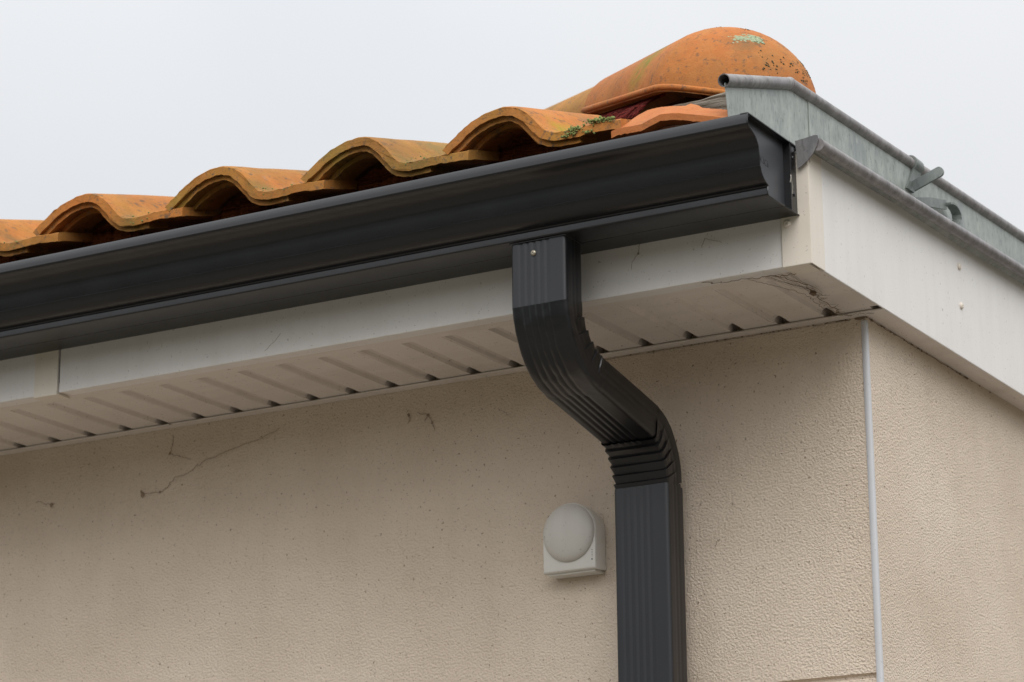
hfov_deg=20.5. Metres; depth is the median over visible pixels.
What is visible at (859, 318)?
soffit trim
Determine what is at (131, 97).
sky
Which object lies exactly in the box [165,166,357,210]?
roof tile
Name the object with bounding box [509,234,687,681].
downpipe
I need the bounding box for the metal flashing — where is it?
[718,74,1023,284]
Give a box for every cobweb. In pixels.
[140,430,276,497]
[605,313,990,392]
[702,272,873,315]
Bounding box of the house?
[0,137,1023,681]
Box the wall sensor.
[543,503,605,578]
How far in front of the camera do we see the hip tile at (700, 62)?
3.72 m
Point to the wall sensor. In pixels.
(574, 541)
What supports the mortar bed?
attached to the house
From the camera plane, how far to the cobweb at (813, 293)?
3.52 m
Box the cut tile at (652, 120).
[611,104,727,138]
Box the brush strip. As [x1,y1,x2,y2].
[599,93,665,119]
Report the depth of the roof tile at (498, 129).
3.61 m
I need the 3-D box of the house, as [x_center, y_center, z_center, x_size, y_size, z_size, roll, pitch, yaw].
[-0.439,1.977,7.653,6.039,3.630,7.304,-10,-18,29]
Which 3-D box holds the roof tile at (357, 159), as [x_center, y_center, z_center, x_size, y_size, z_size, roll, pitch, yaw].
[-0.070,-0.245,3.860,0.258,0.173,0.397,-10,-18,29]
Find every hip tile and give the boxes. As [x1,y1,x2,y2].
[545,87,706,115]
[581,27,815,113]
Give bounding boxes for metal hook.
[905,155,961,224]
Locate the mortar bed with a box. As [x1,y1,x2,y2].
[657,125,682,130]
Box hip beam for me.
[662,97,701,106]
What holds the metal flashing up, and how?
attached to the house
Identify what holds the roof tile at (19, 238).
on the house
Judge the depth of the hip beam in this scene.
3.79 m
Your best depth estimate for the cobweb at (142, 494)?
4.16 m
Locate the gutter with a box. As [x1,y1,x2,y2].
[0,112,799,360]
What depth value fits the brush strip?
3.81 m
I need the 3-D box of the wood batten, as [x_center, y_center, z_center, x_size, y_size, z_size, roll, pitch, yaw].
[0.263,-0.296,3.580,0.112,0.059,0.052,-10,-18,29]
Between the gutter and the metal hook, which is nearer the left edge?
the gutter
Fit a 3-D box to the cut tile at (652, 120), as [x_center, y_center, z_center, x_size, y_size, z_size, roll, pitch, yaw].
[0.205,-0.271,3.496,0.162,0.063,0.050,-10,-18,29]
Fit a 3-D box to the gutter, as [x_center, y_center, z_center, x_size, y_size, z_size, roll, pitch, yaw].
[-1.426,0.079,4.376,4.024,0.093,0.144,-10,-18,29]
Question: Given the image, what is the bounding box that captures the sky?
[0,0,1023,231]
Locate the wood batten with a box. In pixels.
[673,92,726,125]
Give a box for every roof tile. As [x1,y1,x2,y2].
[0,219,146,257]
[33,193,221,235]
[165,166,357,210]
[301,137,500,182]
[442,106,630,154]
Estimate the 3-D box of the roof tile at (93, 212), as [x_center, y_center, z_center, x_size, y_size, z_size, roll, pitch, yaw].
[-0.460,-0.182,4.077,0.258,0.173,0.398,-10,-18,29]

